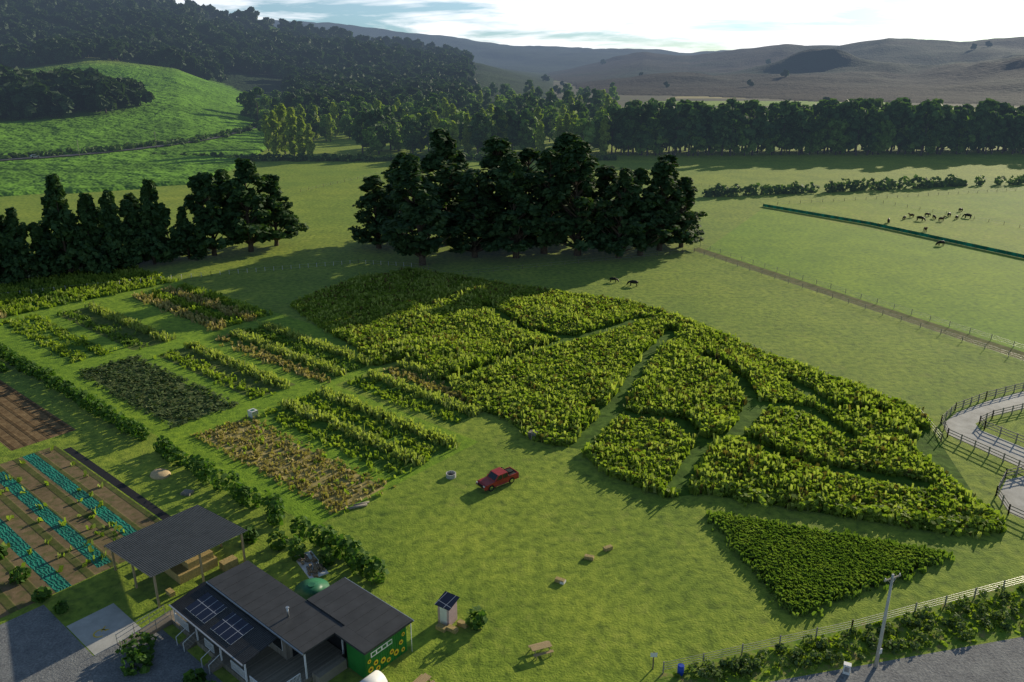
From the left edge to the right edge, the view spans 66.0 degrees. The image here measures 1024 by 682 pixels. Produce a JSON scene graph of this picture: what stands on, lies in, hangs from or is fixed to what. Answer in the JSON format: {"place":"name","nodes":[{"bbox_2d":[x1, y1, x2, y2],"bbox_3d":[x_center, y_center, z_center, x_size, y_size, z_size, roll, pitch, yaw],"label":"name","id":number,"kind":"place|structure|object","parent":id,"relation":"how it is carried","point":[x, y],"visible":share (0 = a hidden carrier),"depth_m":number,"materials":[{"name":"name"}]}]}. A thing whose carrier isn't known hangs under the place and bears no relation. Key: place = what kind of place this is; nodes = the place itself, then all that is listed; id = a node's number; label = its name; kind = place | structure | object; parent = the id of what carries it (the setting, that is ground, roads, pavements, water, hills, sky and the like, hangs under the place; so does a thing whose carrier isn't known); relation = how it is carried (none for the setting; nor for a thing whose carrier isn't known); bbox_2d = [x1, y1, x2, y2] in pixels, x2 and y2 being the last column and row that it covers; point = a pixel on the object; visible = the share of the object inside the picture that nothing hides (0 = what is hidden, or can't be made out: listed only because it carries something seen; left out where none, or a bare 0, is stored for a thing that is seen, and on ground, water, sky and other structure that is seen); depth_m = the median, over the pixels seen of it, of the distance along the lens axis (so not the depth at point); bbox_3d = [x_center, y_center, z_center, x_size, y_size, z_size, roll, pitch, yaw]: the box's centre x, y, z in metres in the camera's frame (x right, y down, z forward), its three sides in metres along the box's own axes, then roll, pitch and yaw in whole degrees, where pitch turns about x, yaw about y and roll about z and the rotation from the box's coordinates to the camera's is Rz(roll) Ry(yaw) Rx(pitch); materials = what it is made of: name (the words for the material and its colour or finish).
{"place":"outdoors","nodes":[
{"label":"outdoors","id":0,"kind":"place"},
{"bbox_2d":[0,605,117,681],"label":"yard gravel","id":1,"kind":"structure","parent":0,"point":[42,643],"depth_m":70.55,"materials":[{"name":"gravel"}]},
{"bbox_2d":[67,603,140,654],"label":"concrete pad","id":2,"kind":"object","parent":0,"point":[113,618],"depth_m":73.78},
{"bbox_2d":[0,127,254,159],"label":"road","id":3,"kind":"structure","parent":0,"point":[105,151],"depth_m":418.38,"materials":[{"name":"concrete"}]},
{"bbox_2d":[104,505,247,607],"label":"open shed","id":4,"kind":"structure","parent":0,"point":[177,547],"depth_m":81.28,"materials":[{"name":"corrugated metal"},{"name":"timber"}]},
{"bbox_2d":[0,107,1023,681],"bbox_3d":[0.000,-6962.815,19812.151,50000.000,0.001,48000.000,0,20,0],"label":"ground","id":5,"kind":"structure","parent":0,"point":[672,581],"depth_m":97.55,"materials":[{"name":"green plant"}]},
{"bbox_2d":[0,232,26,282],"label":"conifer tree","id":6,"kind":"object","parent":5,"relation":"on","point":[4,242],"visible":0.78,"depth_m":186.19,"materials":[{"name":"green plant"}]},
{"bbox_2d":[0,380,75,450],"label":"bed soil","id":7,"kind":"structure","parent":5,"relation":"on","point":[25,421],"depth_m":115.92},
{"bbox_2d":[37,190,73,267],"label":"conifer tree","id":8,"kind":"object","parent":5,"relation":"on","point":[45,229],"visible":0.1,"depth_m":198.76,"materials":[{"name":"green plant"}]},
{"bbox_2d":[35,173,100,276],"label":"conifer tree","id":9,"kind":"object","parent":5,"relation":"on","point":[59,218],"visible":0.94,"depth_m":190.92,"materials":[{"name":"green plant"}]},
{"bbox_2d":[0,446,160,617],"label":"bed soil","id":10,"kind":"structure","parent":5,"relation":"on","point":[28,528],"depth_m":91.16,"materials":[{"name":"soil"}]},
{"bbox_2d":[0,518,71,592],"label":"vegetable row","id":11,"kind":"object","parent":10,"relation":"on","point":[40,566],"visible":1,"depth_m":83.84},
{"bbox_2d":[0,471,111,567],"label":"vegetable row","id":12,"kind":"object","parent":10,"relation":"on","point":[67,532],"visible":1,"depth_m":90.95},
{"bbox_2d":[0,445,124,571],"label":"plants","id":13,"kind":"object","parent":10,"relation":"in","point":[62,523],"visible":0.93,"depth_m":89.94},
{"bbox_2d":[23,453,136,535],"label":"vegetable row","id":14,"kind":"object","parent":10,"relation":"on","point":[103,512],"visible":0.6,"depth_m":96.85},
{"bbox_2d":[66,192,108,266],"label":"conifer tree","id":15,"kind":"object","parent":5,"relation":"on","point":[90,228],"visible":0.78,"depth_m":194.46,"materials":[{"name":"green plant"}]},
{"bbox_2d":[90,189,127,273],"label":"conifer tree","id":16,"kind":"object","parent":5,"relation":"on","point":[110,222],"visible":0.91,"depth_m":196.32,"materials":[{"name":"green plant"}]},
{"bbox_2d":[63,447,169,519],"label":"weed mat strip","id":17,"kind":"object","parent":5,"relation":"on","point":[132,494],"visible":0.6,"depth_m":98.91,"materials":[{"name":"black"}]},
{"bbox_2d":[115,199,150,268],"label":"conifer tree","id":18,"kind":"object","parent":5,"relation":"on","point":[128,213],"visible":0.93,"depth_m":199.17,"materials":[{"name":"green plant"}]},
{"bbox_2d":[123,192,148,260],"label":"conifer tree","id":19,"kind":"object","parent":5,"relation":"on","point":[133,199],"visible":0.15,"depth_m":207.51,"materials":[{"name":"green plant"}]},
{"bbox_2d":[131,178,170,264],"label":"conifer tree","id":20,"kind":"object","parent":5,"relation":"on","point":[149,196],"visible":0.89,"depth_m":201.36,"materials":[{"name":"green plant"}]},
{"bbox_2d":[94,629,221,681],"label":"yard gravel","id":21,"kind":"structure","parent":5,"relation":"on","point":[172,661],"depth_m":69.49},
{"bbox_2d":[150,468,170,479],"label":"sand pile","id":22,"kind":"object","parent":5,"relation":"on","point":[158,474],"visible":1,"depth_m":100.67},
{"bbox_2d":[152,202,187,262],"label":"conifer tree","id":23,"kind":"object","parent":5,"relation":"on","point":[176,233],"visible":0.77,"depth_m":205.16,"materials":[{"name":"green plant"}]},
{"bbox_2d":[175,206,209,260],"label":"conifer tree","id":24,"kind":"object","parent":5,"relation":"on","point":[184,224],"visible":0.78,"depth_m":208.48,"materials":[{"name":"green plant"}]},
{"bbox_2d":[0,343,389,584],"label":"garden hedge shrubs","id":25,"kind":"object","parent":5,"relation":"on","point":[168,449],"visible":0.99,"depth_m":97.78,"materials":[{"name":"green plant"}]},
{"bbox_2d":[7,260,416,292],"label":"garden fence","id":26,"kind":"object","parent":5,"relation":"on","point":[234,272],"visible":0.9,"depth_m":198.15,"materials":[{"name":"silver metal"}]},
{"bbox_2d":[183,171,247,255],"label":"broad tree","id":27,"kind":"object","parent":5,"relation":"on","point":[200,185],"visible":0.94,"depth_m":208.56,"materials":[{"name":"green plant"}]},
{"bbox_2d":[207,168,251,235],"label":"broad tree","id":28,"kind":"object","parent":5,"relation":"on","point":[220,175],"visible":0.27,"depth_m":223.77,"materials":[{"name":"green plant"}]},
{"bbox_2d":[0,269,477,525],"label":"garden grass","id":29,"kind":"structure","parent":5,"relation":"on","point":[310,508],"depth_m":129.19,"materials":[{"name":"plant"}]},
{"bbox_2d":[2,317,111,361],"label":"bed soil","id":30,"kind":"structure","parent":29,"relation":"on","point":[88,353],"depth_m":149.50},
{"bbox_2d":[1,267,167,317],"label":"bed soil","id":31,"kind":"structure","parent":29,"relation":"on","point":[158,281],"depth_m":182.04,"materials":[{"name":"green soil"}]},
{"bbox_2d":[0,207,42,284],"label":"conifer tree","id":32,"kind":"object","parent":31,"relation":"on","point":[15,233],"visible":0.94,"depth_m":186.98,"materials":[{"name":"green plant"}]},
{"bbox_2d":[27,221,72,276],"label":"conifer tree","id":33,"kind":"object","parent":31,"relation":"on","point":[35,235],"visible":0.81,"depth_m":190.02,"materials":[{"name":"green plant"}]},
{"bbox_2d":[56,308,176,349],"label":"bed soil","id":34,"kind":"structure","parent":29,"relation":"on","point":[99,319],"depth_m":155.62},
{"bbox_2d":[81,360,226,423],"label":"bed soil","id":35,"kind":"structure","parent":29,"relation":"on","point":[170,417],"depth_m":126.82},
{"bbox_2d":[133,289,269,327],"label":"bed soil","id":36,"kind":"structure","parent":29,"relation":"on","point":[217,310],"depth_m":167.46,"materials":[{"name":"brown soil"}]},
{"bbox_2d":[158,347,295,398],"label":"bed soil","id":37,"kind":"structure","parent":29,"relation":"on","point":[227,369],"depth_m":134.15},
{"bbox_2d":[247,408,258,418],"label":"water tank","id":38,"kind":"object","parent":29,"relation":"on","point":[252,412],"visible":1,"depth_m":117.27,"materials":[{"name":"white paint"}]},
{"bbox_2d":[214,328,366,382],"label":"bed soil","id":39,"kind":"structure","parent":29,"relation":"on","point":[288,346],"depth_m":142.37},
{"bbox_2d":[204,421,384,510],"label":"bed soil","id":40,"kind":"structure","parent":29,"relation":"on","point":[329,474],"depth_m":103.06,"materials":[{"name":"brown soil"},{"name":"dry plants"}]},
{"bbox_2d":[262,393,455,475],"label":"bed soil","id":41,"kind":"structure","parent":29,"relation":"on","point":[321,425],"depth_m":111.89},
{"bbox_2d":[0,525,487,681],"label":"yard shrubs","id":42,"kind":"object","parent":5,"relation":"on","point":[144,656],"visible":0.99,"depth_m":75.56,"materials":[{"name":"green plant"}]},
{"bbox_2d":[217,158,276,251],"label":"broad tree","id":43,"kind":"object","parent":5,"relation":"on","point":[244,197],"visible":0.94,"depth_m":212.81,"materials":[{"name":"green plant"}]},
{"bbox_2d":[0,264,511,513],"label":"plant foliage","id":44,"kind":"object","parent":5,"relation":"on","point":[19,306],"visible":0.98,"depth_m":132.06,"materials":[{"name":"green plant"}]},
{"bbox_2d":[115,560,413,681],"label":"farm shop building","id":45,"kind":"structure","parent":5,"relation":"on","point":[247,621],"depth_m":70.03,"materials":[{"name":"white paint"}]},
{"bbox_2d":[248,173,308,245],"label":"tree","id":46,"kind":"object","parent":5,"relation":"on","point":[284,217],"visible":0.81,"depth_m":222.17,"materials":[{"name":"green plant"}]},
{"bbox_2d":[294,578,328,599],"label":"water tank","id":47,"kind":"object","parent":5,"relation":"on","point":[306,589],"visible":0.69,"depth_m":75.62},
{"bbox_2d":[296,551,328,578],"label":"pile","id":48,"kind":"object","parent":5,"relation":"on","point":[310,566],"visible":0.97,"depth_m":82.53,"materials":[{"name":"white paint"}]},
{"bbox_2d":[359,670,387,681],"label":"white caravan","id":49,"kind":"object","parent":5,"relation":"on","point":[376,676],"visible":1,"depth_m":64.73,"materials":[{"name":"paint"}]},
{"bbox_2d":[347,175,405,248],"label":"macrocarpa tree","id":50,"kind":"object","parent":5,"relation":"on","point":[375,199],"visible":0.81,"depth_m":218.08,"materials":[{"name":"green plant"}]},
{"bbox_2d":[151,152,616,161],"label":"hedge shrubs","id":51,"kind":"object","parent":5,"relation":"on","point":[332,157],"visible":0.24,"depth_m":420.67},
{"bbox_2d":[373,152,422,234],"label":"macrocarpa tree","id":52,"kind":"object","parent":5,"relation":"on","point":[394,164],"visible":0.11,"depth_m":230.20,"materials":[{"name":"green plant"}]},
{"bbox_2d":[351,365,468,424],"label":"rows","id":53,"kind":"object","parent":5,"relation":"on","point":[462,416],"depth_m":126.44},
{"bbox_2d":[377,153,463,265],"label":"macrocarpa tree","id":54,"kind":"object","parent":5,"relation":"on","point":[418,212],"visible":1,"depth_m":197.70,"materials":[{"name":"green plant"}]},
{"bbox_2d":[413,673,434,681],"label":"picnic table","id":55,"kind":"object","parent":5,"relation":"on","point":[424,677],"visible":1,"depth_m":66.89,"materials":[{"name":"brown wood"}]},
{"bbox_2d":[236,79,616,153],"bbox_3d":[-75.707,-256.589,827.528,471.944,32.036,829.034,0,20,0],"label":"trees","id":56,"kind":"object","parent":5,"relation":"on","point":[360,114],"visible":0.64,"depth_m":557.92,"materials":[{"name":"green plant"}]},
{"bbox_2d":[260,86,616,156],"bbox_3d":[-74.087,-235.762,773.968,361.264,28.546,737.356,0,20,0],"label":"trees","id":57,"kind":"object","parent":5,"relation":"on","point":[281,132],"visible":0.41,"depth_m":445.54,"materials":[{"name":"green plant"}]},
{"bbox_2d":[417,128,477,245],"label":"macrocarpa tree","id":58,"kind":"object","parent":5,"relation":"on","point":[445,145],"visible":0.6,"depth_m":217.78,"materials":[{"name":"green plant"}]},
{"bbox_2d":[435,591,467,633],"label":"outhouse","id":59,"kind":"structure","parent":5,"relation":"on","point":[446,603],"depth_m":73.89,"materials":[{"name":"paint"}]},
{"bbox_2d":[446,151,474,234],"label":"macrocarpa tree","id":60,"kind":"object","parent":5,"relation":"on","point":[460,158],"visible":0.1,"depth_m":233.96,"materials":[{"name":"green plant"}]},
{"bbox_2d":[443,169,510,257],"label":"macrocarpa tree","id":61,"kind":"object","parent":5,"relation":"on","point":[474,228],"visible":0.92,"depth_m":207.47,"materials":[{"name":"green plant"}]},
{"bbox_2d":[476,467,518,491],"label":"pickup truck","id":62,"kind":"object","parent":5,"relation":"on","point":[495,477],"visible":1,"depth_m":98.05,"materials":[{"name":"red metal"}]},
{"bbox_2d":[464,135,530,245],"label":"macrocarpa tree","id":63,"kind":"object","parent":5,"relation":"on","point":[498,147],"visible":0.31,"depth_m":216.39,"materials":[{"name":"green plant"}]},
{"bbox_2d":[479,152,542,258],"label":"macrocarpa tree","id":64,"kind":"object","parent":5,"relation":"on","point":[515,230],"visible":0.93,"depth_m":205.07,"materials":[{"name":"green plant"}]},
{"bbox_2d":[499,147,542,228],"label":"macrocarpa tree","id":65,"kind":"object","parent":5,"relation":"on","point":[527,155],"visible":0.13,"depth_m":229.47,"materials":[{"name":"green plant"}]},
{"bbox_2d":[528,641,553,659],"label":"picnic table","id":66,"kind":"object","parent":5,"relation":"on","point":[539,646],"visible":1,"depth_m":70.38,"materials":[{"name":"brown wood"}]},
{"bbox_2d":[518,147,583,253],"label":"macrocarpa tree","id":67,"kind":"object","parent":5,"relation":"on","point":[541,190],"visible":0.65,"depth_m":207.63,"materials":[{"name":"green plant"}]},
{"bbox_2d":[423,249,694,273],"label":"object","id":68,"kind":"object","parent":5,"relation":"on","point":[561,261],"visible":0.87,"depth_m":206.30,"materials":[{"name":"brown wood"}]},
{"bbox_2d":[542,132,590,216],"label":"macrocarpa tree","id":69,"kind":"object","parent":5,"relation":"on","point":[563,141],"visible":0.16,"depth_m":225.37,"materials":[{"name":"green plant"}]},
{"bbox_2d":[535,139,611,255],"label":"macrocarpa tree","id":70,"kind":"object","parent":5,"relation":"on","point":[573,157],"visible":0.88,"depth_m":207.71,"materials":[{"name":"green plant"}]},
{"bbox_2d":[581,164,618,232],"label":"macrocarpa tree","id":71,"kind":"object","parent":5,"relation":"on","point":[606,175],"visible":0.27,"depth_m":218.66,"materials":[{"name":"green plant"}]},
{"bbox_2d":[589,167,649,258],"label":"macrocarpa tree","id":72,"kind":"object","parent":5,"relation":"on","point":[631,185],"visible":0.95,"depth_m":207.02,"materials":[{"name":"green plant"}]},
{"bbox_2d":[606,167,672,255],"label":"macrocarpa tree","id":73,"kind":"object","parent":5,"relation":"on","point":[642,206],"visible":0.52,"depth_m":209.72,"materials":[{"name":"green plant"}]},
{"bbox_2d":[256,83,1023,155],"bbox_3d":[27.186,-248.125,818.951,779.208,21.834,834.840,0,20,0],"label":"wood trees","id":74,"kind":"object","parent":5,"relation":"on","point":[584,129],"visible":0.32,"depth_m":448.24,"materials":[{"name":"green plant"}]},
{"bbox_2d":[306,295,1003,535],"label":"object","id":75,"kind":"object","parent":5,"relation":"on","point":[928,441],"visible":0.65,"depth_m":115.29,"materials":[{"name":"plant"}]},
{"bbox_2d":[290,266,1006,538],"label":"maize crop","id":76,"kind":"object","parent":75,"relation":"on","point":[448,323],"visible":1,"depth_m":124.89,"materials":[{"name":"green plant"}]},
{"bbox_2d":[642,159,696,250],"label":"macrocarpa tree","id":77,"kind":"object","parent":5,"relation":"on","point":[664,182],"visible":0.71,"depth_m":214.03,"materials":[{"name":"green plant"}]},
{"bbox_2d":[648,154,701,233],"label":"macrocarpa tree","id":78,"kind":"object","parent":5,"relation":"on","point":[673,160],"visible":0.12,"depth_m":225.73,"materials":[{"name":"green plant"}]},
{"bbox_2d":[657,176,707,246],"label":"macrocarpa tree","id":79,"kind":"object","parent":5,"relation":"on","point":[684,184],"visible":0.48,"depth_m":219.71,"materials":[{"name":"green plant"}]},
{"bbox_2d":[606,97,1023,155],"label":"shelterbelt trees","id":80,"kind":"object","parent":5,"relation":"on","point":[998,124],"visible":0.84,"depth_m":442.68,"materials":[{"name":"green plant"}]},
{"bbox_2d":[653,583,1023,681],"bbox_3d":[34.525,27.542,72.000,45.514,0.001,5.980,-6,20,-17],"label":"hedge","id":81,"kind":"object","parent":5,"relation":"on","point":[955,641],"visible":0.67,"depth_m":71.89,"materials":[{"name":"plant"}]},
{"bbox_2d":[662,576,1022,673],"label":"verge fence","id":82,"kind":"object","parent":81,"relation":"on","point":[853,620],"visible":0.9,"depth_m":72.63,"materials":[{"name":"grey wood"}]},
{"bbox_2d":[672,584,1023,681],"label":"verge shrubs","id":83,"kind":"object","parent":81,"relation":"on","point":[871,639],"visible":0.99,"depth_m":72.20,"materials":[{"name":"green plant"}]},
{"bbox_2d":[687,476,1002,533],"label":"maize crop","id":84,"kind":"object","parent":5,"relation":"on","point":[867,508],"visible":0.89,"depth_m":91.45,"materials":[{"name":"green plant"}]},
{"bbox_2d":[694,248,1020,356],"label":"track fence","id":85,"kind":"object","parent":5,"relation":"on","point":[878,310],"visible":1,"depth_m":164.82,"materials":[{"name":"grey wood"}]},
{"bbox_2d":[702,174,1023,197],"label":"paddock hedge shrubs","id":86,"kind":"object","parent":5,"relation":"on","point":[952,181],"visible":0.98,"depth_m":322.96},
{"bbox_2d":[764,190,1023,253],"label":"pasture","id":87,"kind":"structure","parent":5,"relation":"on","point":[1007,207],"depth_m":273.86,"materials":[{"name":"green plant"}]},
{"bbox_2d":[763,204,1023,257],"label":"windbreak fence","id":88,"kind":"object","parent":87,"relation":"on","point":[909,232],"visible":1,"depth_m":245.13,"materials":[{"name":"fabric"}]},
{"bbox_2d":[771,637,1023,681],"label":"gravel road","id":89,"kind":"structure","parent":5,"relation":"on","point":[1000,661],"depth_m":68.92,"materials":[{"name":"gravel"}]},
{"bbox_2d":[842,661,851,674],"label":"meter box","id":90,"kind":"object","parent":89,"relation":"on","point":[847,668],"visible":1,"depth_m":68.07,"materials":[{"name":"white paint"}]},
{"bbox_2d":[874,573,900,667],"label":"power pole","id":91,"kind":"object","parent":89,"relation":"on","point":[879,648],"visible":1,"depth_m":67.41,"materials":[{"name":"wood"}]},
{"bbox_2d":[979,403,1023,442],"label":"fence","id":92,"kind":"object","parent":5,"relation":"on","point":[1002,413],"visible":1,"depth_m":115.02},
{"label":"grass","id":93,"kind":"object","parent":5,"relation":"on","visible":0},
{"bbox_2d":[705,509,954,618],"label":"crop patch","id":94,"kind":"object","parent":93,"relation":"on","point":[803,569],"depth_m":83.16,"materials":[{"name":"plant"}]},
{"bbox_2d":[0,0,1023,196],"bbox_3d":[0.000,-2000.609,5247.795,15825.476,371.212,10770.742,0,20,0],"label":"hills","id":95,"kind":"structure","parent":0,"point":[185,105],"depth_m":1242.34,"materials":[{"name":"plant"}]},
{"bbox_2d":[0,119,261,158],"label":"road bank shrubs","id":96,"kind":"object","parent":95,"relation":"on","point":[196,138],"visible":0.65,"depth_m":440.73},
{"bbox_2d":[0,0,992,119],"bbox_3d":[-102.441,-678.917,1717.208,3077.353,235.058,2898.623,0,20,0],"label":"forest","id":97,"kind":"object","parent":95,"relation":"on","point":[316,64],"visible":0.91,"depth_m":1137.66,"materials":[{"name":"green plant"}]},
{"bbox_2d":[175,0,1023,52],"label":"sky","id":98,"kind":"structure","parent":0,"point":[681,26],"materials":[{"name":"white"}]},
{"bbox_2d":[643,101,888,105],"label":"green field","id":99,"kind":"structure","parent":0,"point":[763,103],"depth_m":1027.58,"materials":[{"name":"green plant"}]},
{"bbox_2d":[554,81,1019,106],"bbox_3d":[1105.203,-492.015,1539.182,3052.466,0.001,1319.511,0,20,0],"label":"field","id":100,"kind":"structure","parent":0,"point":[623,100],"depth_m":1139.69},
{"bbox_2d":[695,248,1023,359],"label":"farm track","id":101,"kind":"structure","parent":0,"point":[922,323],"depth_m":168.13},
{"bbox_2d":[706,209,1023,351],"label":"pasture","id":102,"kind":"structure","parent":0,"point":[977,291],"depth_m":202.31,"materials":[{"name":"green plant"}]},
{"bbox_2d":[700,243,1023,348],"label":"track fence","id":103,"kind":"object","parent":102,"relation":"on","point":[872,300],"visible":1,"depth_m":172.77,"materials":[{"name":"grey wood"}]},
{"bbox_2d":[943,391,1023,467],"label":"path","id":104,"kind":"structure","parent":0,"point":[963,422],"depth_m":114.34,"materials":[{"name":"gravel"}]},
{"bbox_2d":[940,382,1023,468],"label":"fence","id":105,"kind":"object","parent":104,"relation":"on","point":[955,407],"visible":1,"depth_m":113.27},
{"bbox_2d":[999,476,1023,518],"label":"path","id":106,"kind":"structure","parent":0,"point":[1012,490],"depth_m":96.86,"materials":[{"name":"gravel"}]},
{"bbox_2d":[995,466,1023,518],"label":"fence","id":107,"kind":"object","parent":106,"relation":"on","point":[999,486],"visible":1,"depth_m":95.77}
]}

